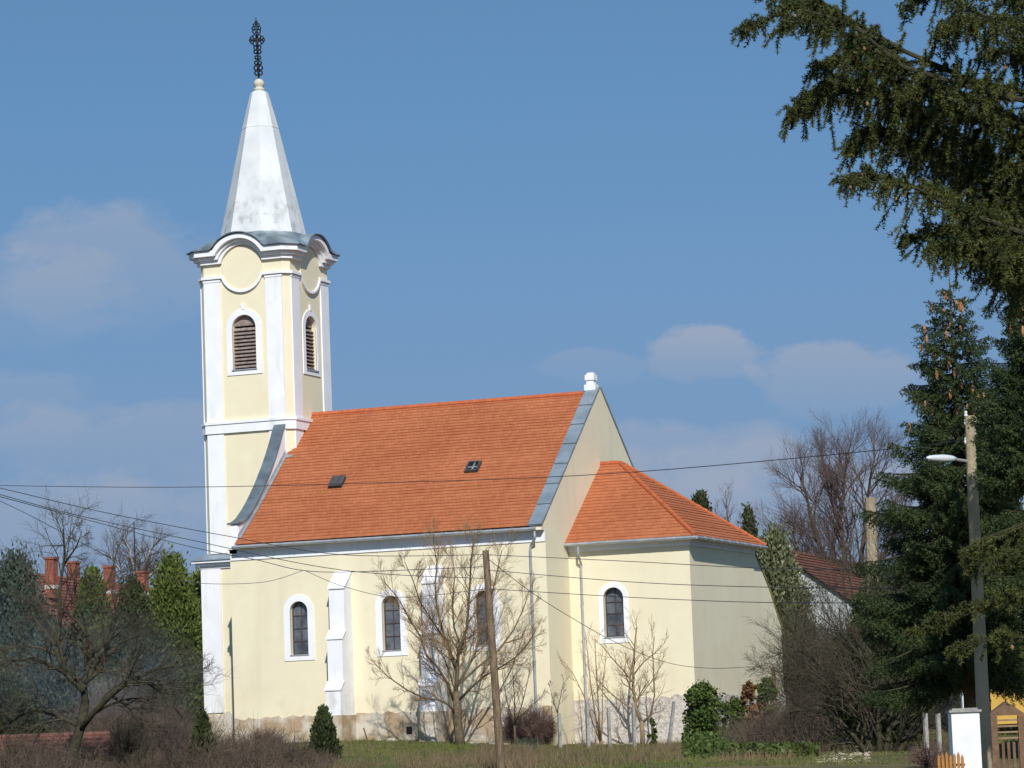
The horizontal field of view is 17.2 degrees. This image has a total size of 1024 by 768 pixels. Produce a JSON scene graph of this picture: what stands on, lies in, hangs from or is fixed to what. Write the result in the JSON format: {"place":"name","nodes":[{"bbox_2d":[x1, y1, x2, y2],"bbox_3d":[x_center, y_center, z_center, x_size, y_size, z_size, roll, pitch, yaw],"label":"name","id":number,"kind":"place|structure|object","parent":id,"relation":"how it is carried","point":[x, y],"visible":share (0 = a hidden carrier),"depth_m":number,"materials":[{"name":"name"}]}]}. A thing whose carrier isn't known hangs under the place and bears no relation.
{"place":"outdoors","nodes":[
{"label":"outdoors","id":0,"kind":"place"},
{"bbox_2d":[0,501,300,583],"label":"overhead wire","id":1,"kind":"object","parent":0,"point":[134,567],"visible":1,"depth_m":98.04,"materials":[{"name":"metal"}]},
{"bbox_2d":[0,0,1023,586],"label":"sky","id":2,"kind":"structure","parent":0,"point":[514,198],"materials":[{"name":"blue"}]},
{"bbox_2d":[142,729,1018,767],"bbox_3d":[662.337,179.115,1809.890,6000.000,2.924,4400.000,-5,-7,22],"label":"ground","id":3,"kind":"structure","parent":0,"point":[897,764],"depth_m":109.14,"materials":[{"name":"green plant"}]},
{"bbox_2d":[0,723,52,767],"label":"leafless shrub","id":4,"kind":"object","parent":3,"relation":"on","point":[9,747],"visible":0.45,"depth_m":111.85,"materials":[{"name":"brown plant"}]},
{"bbox_2d":[0,636,58,734],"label":"thuja tree","id":5,"kind":"object","parent":3,"relation":"on","point":[16,684],"visible":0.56,"depth_m":135.50,"materials":[{"name":"green plant"}]},
{"bbox_2d":[0,540,63,679],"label":"thuja tree","id":6,"kind":"object","parent":3,"relation":"on","point":[6,631],"visible":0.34,"depth_m":149.87,"materials":[{"name":"green plant"}]},
{"bbox_2d":[0,731,115,760],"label":"wall","id":7,"kind":"structure","parent":3,"relation":"on","point":[98,734],"depth_m":120.11,"materials":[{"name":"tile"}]},
{"bbox_2d":[20,607,100,732],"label":"thuja tree","id":8,"kind":"object","parent":3,"relation":"on","point":[53,699],"visible":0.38,"depth_m":145.14,"materials":[{"name":"green plant"}]},
{"bbox_2d":[0,557,152,627],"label":"tiled house","id":9,"kind":"structure","parent":3,"relation":"on","point":[54,577],"depth_m":189.47,"materials":[{"name":"red tile"}]},
{"bbox_2d":[67,563,112,699],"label":"thuja tree","id":10,"kind":"object","parent":3,"relation":"on","point":[80,587],"visible":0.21,"depth_m":166.16,"materials":[{"name":"green plant"}]},
{"bbox_2d":[0,482,232,767],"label":"old fruit tree","id":11,"kind":"object","parent":3,"relation":"on","point":[84,719],"visible":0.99,"depth_m":112.37,"materials":[{"name":"brown plant"}]},
{"bbox_2d":[93,707,156,766],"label":"leafless shrub","id":12,"kind":"object","parent":3,"relation":"on","point":[128,748],"visible":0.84,"depth_m":117.87,"materials":[{"name":"brown plant"}]},
{"bbox_2d":[96,566,166,704],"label":"thuja tree","id":13,"kind":"object","parent":3,"relation":"on","point":[140,596],"visible":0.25,"depth_m":160.19,"materials":[{"name":"green plant"}]},
{"bbox_2d":[134,525,135,570],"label":"antenna mast","id":14,"kind":"object","parent":3,"relation":"on","point":[134,549],"visible":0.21,"depth_m":204.78,"materials":[{"name":"metal"}]},
{"bbox_2d":[90,517,181,580],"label":"bare tree","id":15,"kind":"object","parent":3,"relation":"on","point":[131,553],"visible":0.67,"depth_m":235.60,"materials":[{"name":"brown wood"}]},
{"bbox_2d":[35,659,247,755],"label":"tall bramble","id":16,"kind":"object","parent":3,"relation":"on","point":[101,718],"visible":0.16,"depth_m":135.69,"materials":[{"name":"brown plant"}]},
{"bbox_2d":[103,613,205,727],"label":"thuja tree","id":17,"kind":"object","parent":3,"relation":"on","point":[159,653],"visible":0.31,"depth_m":145.90,"materials":[{"name":"green plant"}]},
{"bbox_2d":[143,691,195,765],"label":"leafless shrub","id":18,"kind":"object","parent":3,"relation":"on","point":[180,738],"visible":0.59,"depth_m":120.94,"materials":[{"name":"brown plant"}]},
{"bbox_2d":[144,542,203,719],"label":"thuja tree","id":19,"kind":"object","parent":3,"relation":"on","point":[174,606],"visible":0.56,"depth_m":167.91,"materials":[{"name":"green plant"}]},
{"bbox_2d":[190,566,201,624],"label":"thuja tree","id":20,"kind":"object","parent":3,"relation":"on","point":[196,574],"visible":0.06,"depth_m":175.48,"materials":[{"name":"green plant"}]},
{"bbox_2d":[186,709,218,762],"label":"young thuja","id":21,"kind":"object","parent":3,"relation":"on","point":[202,723],"visible":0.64,"depth_m":117.87,"materials":[{"name":"green plant"}]},
{"bbox_2d":[249,723,288,745],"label":"twiggy shrub","id":22,"kind":"object","parent":3,"relation":"on","point":[269,735],"visible":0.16,"depth_m":134.98,"materials":[{"name":"brown plant"}]},
{"bbox_2d":[274,743,311,765],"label":"leafless shrub","id":23,"kind":"object","parent":3,"relation":"on","point":[292,751],"visible":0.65,"depth_m":116.86,"materials":[{"name":"brown plant"}]},
{"bbox_2d":[302,703,344,759],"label":"young thuja","id":24,"kind":"object","parent":3,"relation":"on","point":[323,730],"visible":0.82,"depth_m":123.74,"materials":[{"name":"green plant"}]},
{"bbox_2d":[363,728,371,752],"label":"wooden stake","id":25,"kind":"object","parent":3,"relation":"on","point":[367,739],"visible":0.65,"depth_m":127.98,"materials":[{"name":"brown wood"}]},
{"bbox_2d":[0,699,841,767],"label":"bramble","id":26,"kind":"object","parent":3,"relation":"on","point":[255,753],"visible":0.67,"depth_m":113.83,"materials":[{"name":"brown plant"}]},
{"bbox_2d":[244,738,648,745],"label":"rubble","id":27,"kind":"object","parent":3,"relation":"on","point":[393,739],"visible":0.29,"depth_m":145.26,"materials":[{"name":"grey stone"}]},
{"bbox_2d":[364,515,547,744],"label":"bare tree","id":28,"kind":"object","parent":3,"relation":"on","point":[456,697],"visible":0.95,"depth_m":140.83,"materials":[{"name":"brown plant"}]},
{"bbox_2d":[186,20,785,745],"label":"church","id":29,"kind":"structure","parent":3,"relation":"on","point":[278,434],"depth_m":148.89,"materials":[{"name":"beige paint"}]},
{"bbox_2d":[226,304,262,375],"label":"belfry window","id":30,"kind":"structure","parent":29,"relation":"in","point":[248,331],"depth_m":156.52,"materials":[{"name":"brown wood"}]},
{"bbox_2d":[283,594,314,660],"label":"window","id":31,"kind":"structure","parent":29,"relation":"in","point":[303,611],"depth_m":148.55,"materials":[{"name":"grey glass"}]},
{"bbox_2d":[302,305,320,376],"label":"belfry window","id":32,"kind":"structure","parent":29,"relation":"in","point":[307,369],"depth_m":157.86,"materials":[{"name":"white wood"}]},
{"bbox_2d":[375,589,407,656],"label":"window","id":33,"kind":"structure","parent":29,"relation":"in","point":[395,645],"depth_m":146.93,"materials":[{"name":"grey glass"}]},
{"bbox_2d":[468,584,500,651],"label":"window","id":34,"kind":"structure","parent":29,"relation":"in","point":[497,610],"depth_m":145.29,"materials":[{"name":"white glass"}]},
{"bbox_2d":[598,582,629,643],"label":"window","id":35,"kind":"structure","parent":29,"relation":"in","point":[615,610],"depth_m":146.00,"materials":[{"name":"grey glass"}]},
{"bbox_2d":[482,550,504,767],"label":"utility pole","id":36,"kind":"object","parent":3,"relation":"on","point":[499,746],"visible":1,"depth_m":102.91,"materials":[{"name":"brown wood"}]},
{"bbox_2d":[0,488,482,555],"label":"overhead wire","id":37,"kind":"object","parent":36,"relation":"attached to","point":[225,535],"visible":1,"depth_m":99.94,"materials":[{"name":"metal"}]},
{"bbox_2d":[0,496,483,571],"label":"overhead wire","id":38,"kind":"object","parent":36,"relation":"attached to","point":[229,554],"visible":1,"depth_m":98.44,"materials":[{"name":"metal"}]},
{"bbox_2d":[0,494,484,578],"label":"overhead wire","id":39,"kind":"object","parent":36,"relation":"attached to","point":[234,549],"visible":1,"depth_m":99.57,"materials":[{"name":"metal"}]},
{"bbox_2d":[306,571,482,597],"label":"overhead wire","id":40,"kind":"object","parent":36,"relation":"attached to","point":[389,596],"visible":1,"depth_m":101.80,"materials":[{"name":"rubber"}]},
{"bbox_2d":[490,560,764,668],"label":"overhead wire","id":41,"kind":"object","parent":36,"relation":"attached to","point":[606,637],"visible":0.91,"depth_m":126.55,"materials":[{"name":"rubber"}]},
{"bbox_2d":[487,554,895,569],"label":"overhead wire","id":42,"kind":"object","parent":36,"relation":"attached to","point":[686,564],"visible":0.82,"depth_m":89.49,"materials":[{"name":"rubber"}]},
{"bbox_2d":[489,570,970,588],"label":"overhead wire","id":43,"kind":"object","parent":36,"relation":"attached to","point":[705,585],"visible":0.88,"depth_m":87.84,"materials":[{"name":"rubber"}]},
{"bbox_2d":[494,589,970,602],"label":"overhead wire","id":44,"kind":"object","parent":36,"relation":"attached to","point":[683,599],"visible":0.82,"depth_m":89.10,"materials":[{"name":"metal"}]},
{"bbox_2d":[501,706,523,743],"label":"twiggy shrub","id":45,"kind":"object","parent":3,"relation":"on","point":[509,730],"visible":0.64,"depth_m":143.89,"materials":[{"name":"brown plant"}]},
{"bbox_2d":[497,637,546,743],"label":"bare sapling","id":46,"kind":"object","parent":3,"relation":"on","point":[521,704],"visible":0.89,"depth_m":141.96,"materials":[{"name":"brown plant"}]},
{"bbox_2d":[97,725,948,767],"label":"dry weeds","id":47,"kind":"object","parent":3,"relation":"on","point":[523,758],"visible":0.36,"depth_m":112.21,"materials":[{"name":"brown plant"}]},
{"bbox_2d":[516,737,538,751],"bbox_3d":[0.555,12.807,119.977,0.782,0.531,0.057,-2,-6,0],"label":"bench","id":48,"kind":"object","parent":3,"relation":"on","point":[527,742],"visible":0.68,"depth_m":119.98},
{"bbox_2d":[516,702,557,745],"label":"twiggy shrub","id":49,"kind":"object","parent":3,"relation":"on","point":[538,725],"visible":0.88,"depth_m":142.82,"materials":[{"name":"brown plant"}]},
{"bbox_2d":[546,675,568,712],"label":"bare sapling","id":50,"kind":"object","parent":3,"relation":"on","point":[555,694],"visible":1,"depth_m":137.85,"materials":[{"name":"brown plant"}]},
{"bbox_2d":[557,713,561,747],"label":"fence post","id":51,"kind":"object","parent":3,"relation":"on","point":[559,728],"visible":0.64,"depth_m":123.96,"materials":[{"name":"concrete"}]},
{"bbox_2d":[557,625,614,745],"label":"bare sapling","id":52,"kind":"object","parent":3,"relation":"on","point":[599,733],"visible":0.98,"depth_m":142.00,"materials":[{"name":"beige plant"}]},
{"bbox_2d":[585,702,589,746],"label":"fence post","id":53,"kind":"object","parent":3,"relation":"on","point":[587,725],"visible":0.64,"depth_m":124.76,"materials":[{"name":"concrete"}]},
{"bbox_2d":[607,707,611,746],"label":"fence post","id":54,"kind":"object","parent":3,"relation":"on","point":[609,726],"visible":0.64,"depth_m":125.56,"materials":[{"name":"concrete"}]},
{"bbox_2d":[590,605,675,744],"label":"bare tree","id":55,"kind":"object","parent":3,"relation":"on","point":[638,715],"visible":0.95,"depth_m":143.13,"materials":[{"name":"beige plant"}]},
{"bbox_2d":[631,703,635,746],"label":"fence post","id":56,"kind":"object","parent":3,"relation":"on","point":[633,723],"visible":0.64,"depth_m":126.36,"materials":[{"name":"concrete"}]},
{"bbox_2d":[647,717,657,745],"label":"shrub","id":57,"kind":"object","parent":3,"relation":"on","point":[653,736],"visible":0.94,"depth_m":128.05,"materials":[{"name":"green plant"}]},
{"bbox_2d":[668,701,675,742],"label":"fence post","id":58,"kind":"object","parent":3,"relation":"on","point":[671,721],"visible":0.64,"depth_m":127.17,"materials":[{"name":"concrete"}]},
{"bbox_2d":[561,708,667,734],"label":"fence wire","id":59,"kind":"object","parent":58,"relation":"attached to","point":[612,713],"visible":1,"depth_m":125.77,"materials":[{"name":"grey metal"}]},
{"bbox_2d":[691,488,712,511],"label":"pine treetop","id":60,"kind":"object","parent":3,"relation":"on","point":[699,497],"visible":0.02,"depth_m":206.40,"materials":[{"name":"green plant"}]},
{"bbox_2d":[682,679,725,734],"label":"ivy clad post","id":61,"kind":"object","parent":3,"relation":"on","point":[702,701],"visible":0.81,"depth_m":131.80,"materials":[{"name":"green plant"}]},
{"bbox_2d":[719,696,748,731],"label":"ivy clump","id":62,"kind":"object","parent":3,"relation":"on","point":[732,706],"visible":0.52,"depth_m":132.90,"materials":[{"name":"green plant"}]},
{"bbox_2d":[712,481,757,528],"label":"bare tree","id":63,"kind":"object","parent":3,"relation":"on","point":[727,508],"visible":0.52,"depth_m":214.89,"materials":[{"name":"plant"}]},
{"bbox_2d":[737,501,758,555],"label":"conifer","id":64,"kind":"object","parent":3,"relation":"on","point":[746,517],"visible":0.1,"depth_m":179.19,"materials":[{"name":"green plant"}]},
{"bbox_2d":[737,679,763,724],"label":"shrub","id":65,"kind":"object","parent":3,"relation":"on","point":[748,687],"visible":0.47,"depth_m":133.10,"materials":[{"name":"brown plant"}]},
{"bbox_2d":[681,729,820,757],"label":"ground ivy","id":66,"kind":"object","parent":3,"relation":"on","point":[705,744],"visible":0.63,"depth_m":111.51,"materials":[{"name":"green plant"}]},
{"bbox_2d":[739,720,785,738],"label":"leafless shrub","id":67,"kind":"object","parent":3,"relation":"on","point":[763,727],"visible":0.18,"depth_m":118.00,"materials":[{"name":"brown plant"}]},
{"bbox_2d":[755,677,778,725],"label":"ivy clad post","id":68,"kind":"object","parent":3,"relation":"on","point":[762,687],"visible":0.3,"depth_m":134.06,"materials":[{"name":"green plant"}]},
{"bbox_2d":[756,508,821,705],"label":"tree","id":69,"kind":"object","parent":3,"relation":"on","point":[777,553],"visible":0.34,"depth_m":168.31,"materials":[{"name":"green plant"}]},
{"bbox_2d":[759,575,839,717],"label":"leafless shrub","id":70,"kind":"object","parent":3,"relation":"on","point":[799,661],"visible":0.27,"depth_m":140.22,"materials":[{"name":"plant"}]},
{"bbox_2d":[773,689,830,731],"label":"leafless shrub","id":71,"kind":"object","parent":3,"relation":"on","point":[784,713],"visible":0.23,"depth_m":122.01,"materials":[{"name":"brown plant"}]},
{"bbox_2d":[800,591,852,715],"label":"leafless shrub","id":72,"kind":"object","parent":3,"relation":"on","point":[828,642],"visible":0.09,"depth_m":133.35,"materials":[{"name":"brown plant"}]},
{"bbox_2d":[739,406,919,580],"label":"bare tree","id":73,"kind":"object","parent":3,"relation":"on","point":[834,486],"visible":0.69,"depth_m":181.02,"materials":[{"name":"brown plant"}]},
{"bbox_2d":[787,541,888,640],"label":"brown roof house","id":74,"kind":"structure","parent":3,"relation":"on","point":[806,562],"depth_m":173.07,"materials":[{"name":"tile"}]},
{"bbox_2d":[815,744,870,761],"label":"gravel","id":75,"kind":"structure","parent":3,"relation":"on","point":[865,754],"depth_m":110.32,"materials":[{"name":"white gravel"}]},
{"bbox_2d":[731,676,960,735],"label":"tall bramble","id":76,"kind":"object","parent":3,"relation":"on","point":[828,722],"visible":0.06,"depth_m":127.94,"materials":[{"name":"brown plant"}]},
{"bbox_2d":[741,495,990,752],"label":"multi stem tree","id":77,"kind":"object","parent":3,"relation":"on","point":[863,719],"visible":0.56,"depth_m":112.73,"materials":[{"name":"brown plant"}]},
{"bbox_2d":[865,497,878,584],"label":"utility pole","id":78,"kind":"object","parent":3,"relation":"on","point":[870,503],"visible":0.25,"depth_m":119.80,"materials":[{"name":"beige concrete"}]},
{"bbox_2d":[819,566,932,745],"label":"bare tree","id":79,"kind":"object","parent":3,"relation":"on","point":[850,722],"visible":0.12,"depth_m":117.69,"materials":[{"name":"brown plant"}]},
{"bbox_2d":[729,0,1023,665],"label":"spruce","id":80,"kind":"object","parent":3,"relation":"on","point":[988,240],"visible":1,"depth_m":31.73,"materials":[{"name":"green plant"}]},
{"bbox_2d":[885,535,922,593],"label":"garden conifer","id":81,"kind":"object","parent":3,"relation":"on","point":[901,573],"visible":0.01,"depth_m":150.46,"materials":[{"name":"green plant"}]},
{"bbox_2d":[900,738,949,767],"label":"leafless shrub","id":82,"kind":"object","parent":3,"relation":"on","point":[930,756],"visible":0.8,"depth_m":96.86,"materials":[{"name":"brown plant"}]},
{"bbox_2d":[922,713,928,758],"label":"fence post","id":83,"kind":"object","parent":3,"relation":"on","point":[925,728],"visible":0.43,"depth_m":103.90,"materials":[{"name":"concrete"}]},
{"bbox_2d":[847,277,1023,722],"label":"spruce","id":84,"kind":"object","parent":3,"relation":"on","point":[929,558],"visible":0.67,"depth_m":60.02,"materials":[{"name":"green plant"}]},
{"bbox_2d":[935,713,941,756],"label":"fence post","id":85,"kind":"object","parent":3,"relation":"on","point":[938,727],"visible":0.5,"depth_m":103.89,"materials":[{"name":"concrete"}]},
{"bbox_2d":[928,694,951,728],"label":"leafless shrub","id":86,"kind":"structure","parent":3,"relation":"on","point":[950,704],"depth_m":127.85,"materials":[{"name":"brown plant"}]},
{"bbox_2d":[937,752,964,767],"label":"picket fence","id":87,"kind":"object","parent":3,"relation":"on","point":[950,764],"visible":1,"depth_m":53.98,"materials":[{"name":"orange wood"}]},
{"bbox_2d":[926,411,992,767],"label":"street lamp","id":88,"kind":"object","parent":3,"relation":"on","point":[981,682],"visible":0.77,"depth_m":57.91,"materials":[{"name":"beige concrete"}]},
{"bbox_2d":[0,438,963,487],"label":"overhead wire","id":89,"kind":"object","parent":88,"relation":"attached to","point":[518,478],"visible":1,"depth_m":74.20,"materials":[{"name":"rubber"}]},
{"bbox_2d":[961,693,963,707],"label":"metal pipe","id":90,"kind":"object","parent":3,"relation":"on","point":[962,704],"visible":0.09,"depth_m":83.86,"materials":[{"name":"silver metal"}]},
{"bbox_2d":[945,708,981,767],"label":"gate pillar","id":91,"kind":"structure","parent":3,"relation":"on","point":[964,732],"depth_m":55.23,"materials":[{"name":"white paint"}]},
{"bbox_2d":[958,496,1023,735],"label":"house","id":92,"kind":"structure","parent":3,"relation":"on","point":[1010,728],"depth_m":119.66,"materials":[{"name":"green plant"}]},
{"bbox_2d":[967,284,1023,510],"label":"spruce","id":93,"kind":"object","parent":3,"relation":"on","point":[1003,477],"visible":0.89,"depth_m":53.43,"materials":[{"name":"green plant"}]},
{"bbox_2d":[990,702,1023,767],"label":"wooden gate","id":94,"kind":"structure","parent":3,"relation":"on","point":[1002,708],"depth_m":73.90,"materials":[{"name":"brown wood"}]},
{"bbox_2d":[990,692,1023,723],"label":"ochre house","id":95,"kind":"structure","parent":3,"relation":"on","point":[995,702],"depth_m":100.12,"materials":[{"name":"yellow paint"}]}
]}

